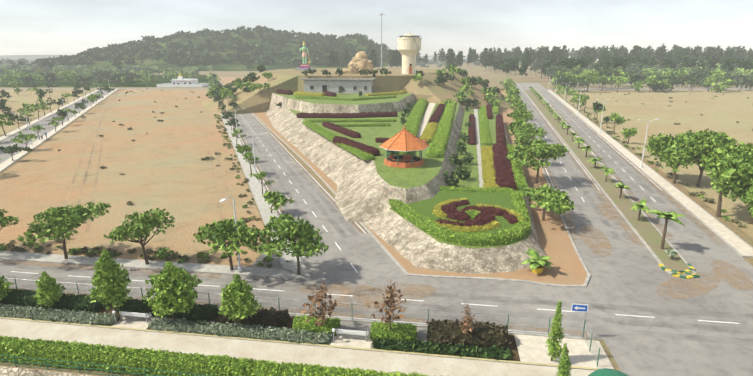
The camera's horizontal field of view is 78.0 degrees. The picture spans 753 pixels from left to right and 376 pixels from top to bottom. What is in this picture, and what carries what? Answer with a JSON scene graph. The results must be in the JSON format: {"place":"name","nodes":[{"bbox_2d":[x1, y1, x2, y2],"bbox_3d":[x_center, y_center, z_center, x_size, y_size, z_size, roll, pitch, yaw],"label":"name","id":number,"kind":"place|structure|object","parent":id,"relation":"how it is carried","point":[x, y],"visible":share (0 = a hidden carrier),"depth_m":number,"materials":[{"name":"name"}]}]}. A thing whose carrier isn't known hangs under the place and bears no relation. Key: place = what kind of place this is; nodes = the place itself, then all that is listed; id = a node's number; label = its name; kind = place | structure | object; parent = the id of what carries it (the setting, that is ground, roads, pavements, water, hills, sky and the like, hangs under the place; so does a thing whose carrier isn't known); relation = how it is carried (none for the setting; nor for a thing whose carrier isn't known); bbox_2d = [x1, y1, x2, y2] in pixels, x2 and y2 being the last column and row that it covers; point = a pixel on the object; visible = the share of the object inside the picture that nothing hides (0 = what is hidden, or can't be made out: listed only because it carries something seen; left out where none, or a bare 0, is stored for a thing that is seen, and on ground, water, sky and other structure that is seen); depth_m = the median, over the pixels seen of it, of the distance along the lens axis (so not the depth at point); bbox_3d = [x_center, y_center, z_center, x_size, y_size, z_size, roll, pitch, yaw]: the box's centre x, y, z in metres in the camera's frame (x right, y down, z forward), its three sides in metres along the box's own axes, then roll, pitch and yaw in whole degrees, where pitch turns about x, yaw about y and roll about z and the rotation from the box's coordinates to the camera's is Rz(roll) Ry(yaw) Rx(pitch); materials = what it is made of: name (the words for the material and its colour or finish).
{"place":"outdoors","nodes":[
{"label":"outdoors","id":0,"kind":"place"},
{"bbox_2d":[0,89,95,135],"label":"plot ground","id":1,"kind":"structure","parent":0,"point":[15,101],"depth_m":217.93,"materials":[{"name":"yellow soil"}]},
{"bbox_2d":[0,79,81,122],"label":"trees","id":2,"kind":"object","parent":1,"relation":"on","point":[3,108],"visible":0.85,"depth_m":202.02,"materials":[{"name":"green plant"}]},
{"bbox_2d":[0,89,267,266],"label":"plot ground","id":3,"kind":"structure","parent":0,"point":[160,165],"depth_m":80.62,"materials":[{"name":"beige soil"}]},
{"bbox_2d":[112,316,158,328],"bbox_3d":[-19.136,10.666,36.866,3.250,0.120,2.292,0,16,-1],"label":"bench pad","id":4,"kind":"object","parent":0,"point":[135,322],"visible":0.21,"depth_m":36.76,"materials":[{"name":"beige concrete"}]},
{"bbox_2d":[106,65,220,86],"bbox_3d":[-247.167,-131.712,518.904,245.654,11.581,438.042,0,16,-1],"label":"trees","id":5,"kind":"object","parent":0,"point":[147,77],"visible":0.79,"depth_m":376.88,"materials":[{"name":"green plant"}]},
{"bbox_2d":[156,74,209,86],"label":"white building","id":6,"kind":"structure","parent":0,"point":[180,81],"depth_m":313.86,"materials":[{"name":"paint"}]},
{"bbox_2d":[0,31,388,70],"bbox_3d":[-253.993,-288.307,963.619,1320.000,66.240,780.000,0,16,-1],"label":"hill","id":7,"kind":"structure","parent":0,"point":[162,65],"depth_m":724.05,"materials":[{"name":"green plant"}]},
{"bbox_2d":[30,25,428,66],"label":"tree leaf","id":8,"kind":"object","parent":7,"relation":"on","point":[130,48],"visible":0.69,"depth_m":764.20,"materials":[{"name":"green plant"}]},
{"bbox_2d":[0,58,477,86],"bbox_3d":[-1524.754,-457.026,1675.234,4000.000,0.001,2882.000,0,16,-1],"label":"trees","id":9,"kind":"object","parent":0,"point":[62,82],"depth_m":375.43,"materials":[{"name":"green plant"}]},
{"bbox_2d":[209,86,310,278],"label":"sidewalk","id":10,"kind":"structure","parent":0,"point":[255,184],"depth_m":66.48,"materials":[{"name":"concrete"}]},
{"bbox_2d":[262,190,293,212],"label":"road tree","id":11,"kind":"object","parent":10,"relation":"on","point":[276,198],"visible":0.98,"depth_m":60.94,"materials":[{"name":"green plant"}]},
{"bbox_2d":[12,303,520,361],"bbox_3d":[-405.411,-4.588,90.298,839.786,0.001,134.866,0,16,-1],"label":"park soil","id":12,"kind":"structure","parent":0,"point":[512,346],"depth_m":36.32,"materials":[{"name":"brown soil"}]},
{"bbox_2d":[33,271,65,308],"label":"tree","id":13,"kind":"object","parent":12,"relation":"on","point":[48,290],"visible":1,"depth_m":37.79,"materials":[{"name":"green plant"}]},
{"bbox_2d":[0,288,106,312],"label":"park hedge","id":14,"kind":"object","parent":12,"relation":"on","point":[25,297],"visible":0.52,"depth_m":38.78,"materials":[{"name":"green plant"}]},
{"bbox_2d":[0,303,120,325],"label":"park strip groundcover","id":15,"kind":"object","parent":12,"relation":"on","point":[63,315],"visible":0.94,"depth_m":37.24,"materials":[{"name":"green plant"}]},
{"bbox_2d":[85,248,132,310],"bbox_3d":[-21.198,7.596,36.990,3.246,6.052,3.476,0,16,-1],"label":"tree","id":16,"kind":"object","parent":12,"relation":"on","point":[110,281],"visible":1,"depth_m":36.41,"materials":[{"name":"green plant"}]},
{"bbox_2d":[116,299,218,321],"bbox_3d":[-17.167,9.821,38.045,8.688,1.249,1.856,2,16,8],"label":"park hedge","id":17,"kind":"object","parent":12,"relation":"on","point":[204,312],"visible":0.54,"depth_m":37.47,"materials":[{"name":"green plant"}]},
{"bbox_2d":[141,261,202,318],"bbox_3d":[-16.107,8.180,36.668,4.402,5.107,3.870,0,16,-1],"label":"tree","id":18,"kind":"object","parent":12,"relation":"on","point":[173,286],"visible":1,"depth_m":35.84,"materials":[{"name":"green plant"}]},
{"bbox_2d":[218,273,261,324],"bbox_3d":[-10.410,8.711,35.349,3.235,4.799,2.435,-4,16,-13],"label":"tree","id":19,"kind":"object","parent":12,"relation":"on","point":[237,295],"visible":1,"depth_m":34.85,"materials":[{"name":"green plant"}]},
{"bbox_2d":[148,317,332,344],"bbox_3d":[-10.466,10.827,35.409,14.570,0.885,1.898,2,16,8],"label":"park strip groundcover","id":20,"kind":"object","parent":12,"relation":"on","point":[253,331],"visible":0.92,"depth_m":35.11,"materials":[{"name":"green plant"}]},
{"bbox_2d":[218,307,289,327],"bbox_3d":[-9.657,10.112,36.932,5.622,1.353,2.313,2,16,8],"label":"maroon hedge","id":21,"kind":"object","parent":12,"relation":"on","point":[271,316],"visible":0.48,"depth_m":36.33,"materials":[{"name":"brown plant"}]},
{"bbox_2d":[292,314,340,335],"bbox_3d":[-4.598,10.479,35.647,3.700,1.255,1.959,2,16,7],"label":"hedge","id":22,"kind":"object","parent":12,"relation":"on","point":[328,326],"visible":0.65,"depth_m":35.13,"materials":[{"name":"green plant"}]},
{"bbox_2d":[301,281,336,326],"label":"tree","id":23,"kind":"object","parent":12,"relation":"on","point":[319,298],"visible":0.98,"depth_m":34.44,"materials":[{"name":"brown plant"}]},
{"bbox_2d":[367,279,405,329],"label":"tree","id":24,"kind":"object","parent":12,"relation":"on","point":[392,299],"visible":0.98,"depth_m":33.70,"materials":[{"name":"brown plant"}]},
{"bbox_2d":[370,321,416,341],"bbox_3d":[1.290,10.705,34.873,3.591,1.243,2.021,2,16,7],"label":"hedge","id":25,"kind":"object","parent":12,"relation":"on","point":[406,332],"visible":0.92,"depth_m":34.32,"materials":[{"name":"green plant"}]},
{"bbox_2d":[372,337,512,360],"bbox_3d":[4.610,11.466,33.344,10.035,1.052,1.787,2,16,9],"label":"park strip groundcover","id":26,"kind":"object","parent":12,"relation":"on","point":[430,347],"visible":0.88,"depth_m":33.07,"materials":[{"name":"green plant"}]},
{"bbox_2d":[426,319,511,349],"bbox_3d":[6.710,10.747,34.363,6.167,1.756,2.709,2,16,8],"label":"hedge","id":27,"kind":"object","parent":12,"relation":"on","point":[483,334],"visible":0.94,"depth_m":33.63,"materials":[{"name":"brown plant"}]},
{"bbox_2d":[545,301,564,360],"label":"cypress tree","id":28,"kind":"object","parent":12,"relation":"on","point":[554,346],"visible":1,"depth_m":31.29,"materials":[{"name":"green plant"}]},
{"bbox_2d":[0,319,593,375],"bbox_3d":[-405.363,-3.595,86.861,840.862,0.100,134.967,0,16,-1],"label":"walkway paving","id":29,"kind":"structure","parent":0,"point":[385,362],"depth_m":33.19,"materials":[{"name":"concrete"}]},
{"bbox_2d":[556,343,571,375],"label":"cypress tree","id":30,"kind":"object","parent":29,"relation":"on","point":[564,364],"visible":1,"depth_m":29.28,"materials":[{"name":"green plant"}]},
{"bbox_2d":[330,334,372,348],"bbox_3d":[-1.810,11.340,34.504,3.250,0.120,2.292,0,16,-1],"label":"bench pad","id":31,"kind":"object","parent":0,"point":[349,340],"visible":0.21,"depth_m":34.32,"materials":[{"name":"beige concrete"}]},
{"bbox_2d":[202,68,513,113],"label":"earth mound","id":32,"kind":"object","parent":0,"point":[425,87],"depth_m":175.15,"materials":[{"name":"brown soil"}]},
{"bbox_2d":[301,67,391,76],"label":"shrubs","id":33,"kind":"object","parent":32,"relation":"on","point":[361,72],"visible":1,"depth_m":172.14,"materials":[{"name":"green plant"}]},
{"bbox_2d":[337,51,372,73],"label":"lion sculpture rock","id":34,"kind":"object","parent":32,"relation":"on","point":[359,61],"visible":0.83,"depth_m":194.19,"materials":[{"name":"beige stone"}]},
{"bbox_2d":[206,62,504,106],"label":"trees","id":35,"kind":"object","parent":32,"relation":"on","point":[461,94],"visible":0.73,"depth_m":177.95,"materials":[{"name":"green plant"}]},
{"bbox_2d":[0,83,752,375],"bbox_3d":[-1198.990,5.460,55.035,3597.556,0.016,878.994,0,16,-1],"label":"road asphalt","id":36,"kind":"structure","parent":0,"point":[624,269],"depth_m":43.52,"materials":[{"name":"grey asphalt"}]},
{"bbox_2d":[251,216,328,274],"bbox_3d":[-8.149,5.641,43.687,6.903,5.885,6.694,-7,18,-24],"label":"tree","id":37,"kind":"object","parent":36,"relation":"on","point":[306,234],"visible":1,"depth_m":42.75,"materials":[{"name":"green plant"}]},
{"bbox_2d":[11,287,588,337],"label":"road dust","id":38,"kind":"object","parent":36,"relation":"on","point":[413,319],"depth_m":37.52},
{"bbox_2d":[11,271,738,323],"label":"road mark","id":39,"kind":"object","parent":36,"relation":"on","point":[414,300],"visible":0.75,"depth_m":40.10,"materials":[{"name":"white paint"}]},
{"bbox_2d":[3,263,751,339],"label":"road wear","id":40,"kind":"object","parent":36,"relation":"on","point":[335,288],"visible":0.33,"depth_m":39.80,"materials":[{"name":"grey asphalt"}]},
{"bbox_2d":[298,204,752,309],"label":"dirt patches","id":41,"kind":"object","parent":36,"relation":"on","point":[345,292],"visible":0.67,"depth_m":42.35,"materials":[{"name":"brown soil"}]},
{"bbox_2d":[524,90,696,275],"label":"road median","id":42,"kind":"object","parent":36,"relation":"on","point":[645,229],"depth_m":66.85,"materials":[{"name":"concrete"}]},
{"bbox_2d":[649,210,685,248],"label":"median palm","id":43,"kind":"object","parent":42,"relation":"on","point":[672,216],"visible":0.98,"depth_m":49.36,"materials":[{"name":"green plant"}]},
{"bbox_2d":[0,58,752,375],"bbox_3d":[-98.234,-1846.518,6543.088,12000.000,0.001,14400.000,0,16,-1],"label":"ground","id":44,"kind":"structure","parent":0,"point":[744,236],"depth_m":84.81,"materials":[{"name":"grey concrete"}]},
{"bbox_2d":[0,90,97,140],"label":"footpath","id":45,"kind":"structure","parent":44,"relation":"on","point":[11,133],"depth_m":152.44,"materials":[{"name":"concrete"}]},
{"bbox_2d":[0,83,100,135],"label":"trees","id":46,"kind":"object","parent":44,"relation":"on","point":[31,109],"visible":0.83,"depth_m":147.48,"materials":[{"name":"green plant"}]},
{"bbox_2d":[0,63,107,86],"bbox_3d":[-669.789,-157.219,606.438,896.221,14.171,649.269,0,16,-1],"label":"trees","id":47,"kind":"object","parent":44,"relation":"on","point":[19,73],"visible":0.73,"depth_m":346.14,"materials":[{"name":"green plant"}]},
{"bbox_2d":[0,89,117,171],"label":"footpath","id":48,"kind":"structure","parent":44,"relation":"on","point":[5,164],"depth_m":119.06,"materials":[{"name":"concrete"}]},
{"bbox_2d":[0,81,121,160],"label":"trees","id":49,"kind":"object","parent":44,"relation":"on","point":[90,98],"visible":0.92,"depth_m":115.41,"materials":[{"name":"green plant"}]},
{"bbox_2d":[17,202,110,258],"bbox_3d":[-31.534,4.487,47.746,8.111,5.867,7.291,0,16,-1],"label":"tree","id":50,"kind":"object","parent":44,"relation":"on","point":[61,221],"visible":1,"depth_m":46.14,"materials":[{"name":"green plant"}]},
{"bbox_2d":[0,355,209,375],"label":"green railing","id":51,"kind":"object","parent":44,"relation":"on","point":[79,371],"visible":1,"depth_m":30.86,"materials":[{"name":"green paint"}]},
{"bbox_2d":[0,57,256,68],"bbox_3d":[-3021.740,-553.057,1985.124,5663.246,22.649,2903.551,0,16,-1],"label":"trees","id":52,"kind":"object","parent":44,"relation":"on","point":[50,64],"visible":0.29,"depth_m":662.84,"materials":[{"name":"green plant"}]},
{"bbox_2d":[103,208,174,264],"bbox_3d":[-23.407,5.094,46.098,5.535,5.628,6.352,14,21,40],"label":"tree","id":53,"kind":"object","parent":44,"relation":"on","point":[138,226],"visible":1,"depth_m":45.40,"materials":[{"name":"green plant"}]},
{"bbox_2d":[0,251,311,279],"bbox_3d":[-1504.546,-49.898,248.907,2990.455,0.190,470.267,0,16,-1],"label":"footpath","id":54,"kind":"structure","parent":44,"relation":"on","point":[158,265],"depth_m":46.57,"materials":[{"name":"concrete"}]},
{"bbox_2d":[104,65,216,84],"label":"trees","id":55,"kind":"object","parent":44,"relation":"on","point":[128,77],"visible":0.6,"depth_m":378.46,"materials":[{"name":"green plant"}]},
{"bbox_2d":[0,335,448,375],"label":"hedge","id":56,"kind":"object","parent":44,"relation":"on","point":[151,359],"visible":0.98,"depth_m":30.73,"materials":[{"name":"green plant"}]},
{"bbox_2d":[192,216,277,269],"bbox_3d":[-13.776,5.465,45.072,7.545,5.465,6.800,11,19,34],"label":"tree","id":57,"kind":"object","parent":44,"relation":"on","point":[219,233],"visible":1,"depth_m":43.34,"materials":[{"name":"green plant"}]},
{"bbox_2d":[0,317,597,370],"bbox_3d":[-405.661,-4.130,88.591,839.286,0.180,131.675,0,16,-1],"label":"walkway kerb","id":58,"kind":"structure","parent":44,"relation":"on","point":[364,349],"depth_m":33.86,"materials":[{"name":"concrete"}]},
{"bbox_2d":[269,92,415,113],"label":"terrace stone wall","id":59,"kind":"structure","parent":44,"relation":"on","point":[399,102],"depth_m":141.09,"materials":[{"name":"grey stone"}]},
{"bbox_2d":[301,78,375,93],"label":"hilltop building","id":60,"kind":"structure","parent":59,"relation":"on","point":[322,85],"depth_m":169.86,"materials":[{"name":"white paint"}]},
{"bbox_2d":[295,95,395,100],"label":"green hedge","id":61,"kind":"object","parent":59,"relation":"on","point":[346,99],"visible":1,"depth_m":147.36,"materials":[{"name":"green plant"}]},
{"bbox_2d":[117,302,585,339],"bbox_3d":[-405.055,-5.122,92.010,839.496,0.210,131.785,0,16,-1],"label":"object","id":62,"kind":"structure","parent":44,"relation":"on","point":[426,325],"depth_m":36.19,"materials":[{"name":"concrete"}]},
{"bbox_2d":[8,278,599,366],"bbox_3d":[-16.952,9.189,38.854,65.654,1.450,3.444,3,16,11],"label":"chain link fence","id":63,"kind":"object","parent":62,"relation":"on","point":[428,316],"visible":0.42,"depth_m":36.26,"materials":[{"name":"grey metal"}]},
{"bbox_2d":[265,102,463,222],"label":"embankment","id":64,"kind":"structure","parent":44,"relation":"on","point":[366,189],"depth_m":77.15,"materials":[{"name":"beige stone"}]},
{"bbox_2d":[302,120,375,159],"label":"green hedge","id":65,"kind":"object","parent":64,"relation":"on","point":[328,135],"visible":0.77,"depth_m":88.60,"materials":[{"name":"green plant"}]},
{"bbox_2d":[296,111,397,117],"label":"maroon hedge","id":66,"kind":"object","parent":64,"relation":"on","point":[347,115],"visible":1,"depth_m":127.16,"materials":[{"name":"red plant"}]},
{"bbox_2d":[307,118,395,121],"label":"green hedge row","id":67,"kind":"object","parent":64,"relation":"on","point":[354,120],"visible":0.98,"depth_m":119.24,"materials":[{"name":"green plant"}]},
{"bbox_2d":[332,136,380,155],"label":"maroon hedge","id":68,"kind":"object","parent":64,"relation":"on","point":[372,150],"visible":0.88,"depth_m":83.16,"materials":[{"name":"red plant"}]},
{"bbox_2d":[379,125,428,167],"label":"gazebo","id":69,"kind":"object","parent":64,"relation":"on","point":[404,139],"visible":1,"depth_m":71.35,"materials":[{"name":"ceramic"}]},
{"bbox_2d":[394,98,426,154],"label":"hedge bank","id":70,"kind":"structure","parent":64,"relation":"on","point":[412,123],"depth_m":116.06,"materials":[{"name":"green plant"}]},
{"bbox_2d":[425,100,455,157],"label":"green hedge","id":71,"kind":"object","parent":64,"relation":"on","point":[438,144],"visible":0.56,"depth_m":95.92,"materials":[{"name":"green plant"}]},
{"bbox_2d":[0,110,730,265],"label":"green weed leaf","id":72,"kind":"object","parent":44,"relation":"on","point":[163,251],"visible":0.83,"depth_m":49.60,"materials":[{"name":"green plant"}]},
{"bbox_2d":[0,106,746,267],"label":"olive leaf weeds","id":73,"kind":"object","parent":44,"relation":"on","point":[84,250],"visible":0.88,"depth_m":50.71,"materials":[{"name":"green plant"}]},
{"bbox_2d":[363,107,546,273],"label":"stone embankment","id":74,"kind":"structure","parent":44,"relation":"on","point":[413,244],"depth_m":48.45,"materials":[{"name":"beige stone"}]},
{"bbox_2d":[391,190,525,245],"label":"lawn","id":75,"kind":"structure","parent":74,"relation":"on","point":[427,206],"depth_m":59.23,"materials":[{"name":"green plant"}]},
{"bbox_2d":[429,220,499,231],"bbox_3d":[9.755,4.358,50.734,8.386,1.285,3.300,0,16,-1],"label":"flower bed","id":76,"kind":"object","parent":75,"relation":"on","point":[488,226],"visible":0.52,"depth_m":50.00,"materials":[{"name":"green plant"}]},
{"bbox_2d":[443,105,473,186],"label":"dark bush leaf","id":77,"kind":"object","parent":74,"relation":"on","point":[451,180],"visible":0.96,"depth_m":78.90,"materials":[{"name":"green plant"}]},
{"bbox_2d":[388,185,531,246],"bbox_3d":[9.801,2.730,56.418,20.091,1.338,20.280,0,16,-1],"label":"hedge","id":78,"kind":"object","parent":74,"relation":"on","point":[519,230],"visible":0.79,"depth_m":50.69,"materials":[{"name":"green plant"}]},
{"bbox_2d":[474,109,482,187],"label":"path paving","id":79,"kind":"structure","parent":74,"relation":"on","point":[478,147],"depth_m":96.34,"materials":[{"name":"grey concrete"}]},
{"bbox_2d":[479,106,491,144],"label":"hedge","id":80,"kind":"object","parent":74,"relation":"on","point":[485,138],"visible":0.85,"depth_m":119.52,"materials":[{"name":"green plant"}]},
{"bbox_2d":[480,145,499,187],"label":"yellow green hedge","id":81,"kind":"object","parent":74,"relation":"on","point":[488,170],"visible":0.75,"depth_m":76.91,"materials":[{"name":"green plant"}]},
{"bbox_2d":[492,143,518,189],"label":"maroon hedge","id":82,"kind":"object","parent":74,"relation":"on","point":[504,173],"visible":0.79,"depth_m":75.59,"materials":[{"name":"red plant"}]},
{"bbox_2d":[506,144,527,190],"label":"green hedge","id":83,"kind":"object","parent":74,"relation":"on","point":[520,181],"visible":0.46,"depth_m":72.62,"materials":[{"name":"green plant"}]},
{"bbox_2d":[327,43,752,69],"bbox_3d":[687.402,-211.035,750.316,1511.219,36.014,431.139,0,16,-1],"label":"tree line","id":84,"kind":"object","parent":44,"relation":"on","point":[394,58],"visible":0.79,"depth_m":619.87,"materials":[{"name":"green plant"}]},
{"bbox_2d":[514,334,613,368],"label":"park paving","id":85,"kind":"structure","parent":44,"relation":"on","point":[532,349],"depth_m":33.05,"materials":[{"name":"concrete"}]},
{"bbox_2d":[483,54,752,78],"bbox_3d":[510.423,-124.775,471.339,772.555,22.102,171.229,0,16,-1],"label":"tree line","id":86,"kind":"object","parent":44,"relation":"on","point":[616,62],"visible":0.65,"depth_m":463.23,"materials":[{"name":"green plant"}]},
{"bbox_2d":[542,61,752,91],"bbox_3d":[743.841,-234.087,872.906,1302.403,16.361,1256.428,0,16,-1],"label":"trees","id":87,"kind":"object","parent":44,"relation":"on","point":[699,75],"visible":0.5,"depth_m":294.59,"materials":[{"name":"green plant"}]},
{"bbox_2d":[643,130,706,182],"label":"roadside tree","id":88,"kind":"object","parent":44,"relation":"on","point":[662,147],"visible":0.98,"depth_m":74.31,"materials":[{"name":"green plant"}]},
{"bbox_2d":[700,146,751,216],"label":"roadside tree","id":89,"kind":"object","parent":44,"relation":"on","point":[722,182],"visible":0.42,"depth_m":58.37,"materials":[{"name":"green plant"}]},
{"bbox_2d":[0,0,752,55],"label":"sky","id":90,"kind":"structure","parent":0,"point":[27,27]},
{"bbox_2d":[217,77,590,286],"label":"dirt verge","id":91,"kind":"structure","parent":0,"point":[558,246],"depth_m":50.66,"materials":[{"name":"soil"}]},
{"bbox_2d":[513,122,545,140],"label":"island tree","id":92,"kind":"object","parent":91,"relation":"on","point":[528,129],"visible":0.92,"depth_m":96.07,"materials":[{"name":"green plant"}]},
{"bbox_2d":[505,143,568,182],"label":"island tree","id":93,"kind":"object","parent":91,"relation":"on","point":[545,151],"visible":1,"depth_m":74.07,"materials":[{"name":"green plant"}]},
{"bbox_2d":[532,265,544,273],"bbox_3d":[15.600,7.845,45.145,1.320,0.620,1.320,0,16,-1],"label":"yellow planter","id":94,"kind":"object","parent":91,"relation":"on","point":[539,269],"visible":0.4,"depth_m":44.74,"materials":[{"name":"yellow paint"}]},
{"bbox_2d":[521,248,552,270],"bbox_3d":[15.583,7.005,44.943,2.900,1.573,3.026,8,18,25],"label":"palm planter","id":95,"kind":"object","parent":94,"relation":"on","point":[536,260],"visible":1,"depth_m":44.69,"materials":[{"name":"green plant"}]},
{"bbox_2d":[520,184,574,220],"bbox_3d":[21.800,1.943,59.144,5.987,4.520,12.413,2,16,9],"label":"island tree","id":96,"kind":"object","parent":91,"relation":"on","point":[544,196],"visible":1,"depth_m":56.69,"materials":[{"name":"green plant"}]},
{"bbox_2d":[397,30,421,73],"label":"water tower","id":97,"kind":"structure","parent":0,"point":[409,46],"depth_m":186.37,"materials":[{"name":"beige paint"}]},
{"bbox_2d":[155,62,749,81],"bbox_3d":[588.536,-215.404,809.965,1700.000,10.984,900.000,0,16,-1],"label":"rising ground","id":98,"kind":"structure","parent":0,"point":[491,75],"depth_m":509.20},
{"bbox_2d":[547,90,752,256],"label":"footpath","id":99,"kind":"structure","parent":0,"point":[741,247],"depth_m":67.94,"materials":[{"name":"concrete"}]},
{"bbox_2d":[554,90,752,237],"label":"plot ground","id":100,"kind":"structure","parent":0,"point":[726,112],"depth_m":158.38,"materials":[{"name":"yellow soil"}]},
{"bbox_2d":[673,128,739,186],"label":"roadside tree","id":101,"kind":"object","parent":100,"relation":"on","point":[712,140],"visible":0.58,"depth_m":71.44,"materials":[{"name":"green plant"}]},
{"bbox_2d":[710,142,752,223],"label":"roadside tree","id":102,"kind":"object","parent":100,"relation":"on","point":[741,161],"visible":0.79,"depth_m":56.32,"materials":[{"name":"green plant"}]},
{"label":"lower ground","id":103,"kind":"structure","parent":0,"visible":0},
{"bbox_2d":[0,366,91,375],"bbox_3d":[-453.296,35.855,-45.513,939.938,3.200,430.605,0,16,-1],"label":"bank stone wall","id":104,"kind":"structure","parent":103,"relation":"on","point":[8,371],"depth_m":31.32,"materials":[{"name":"beige stone"}]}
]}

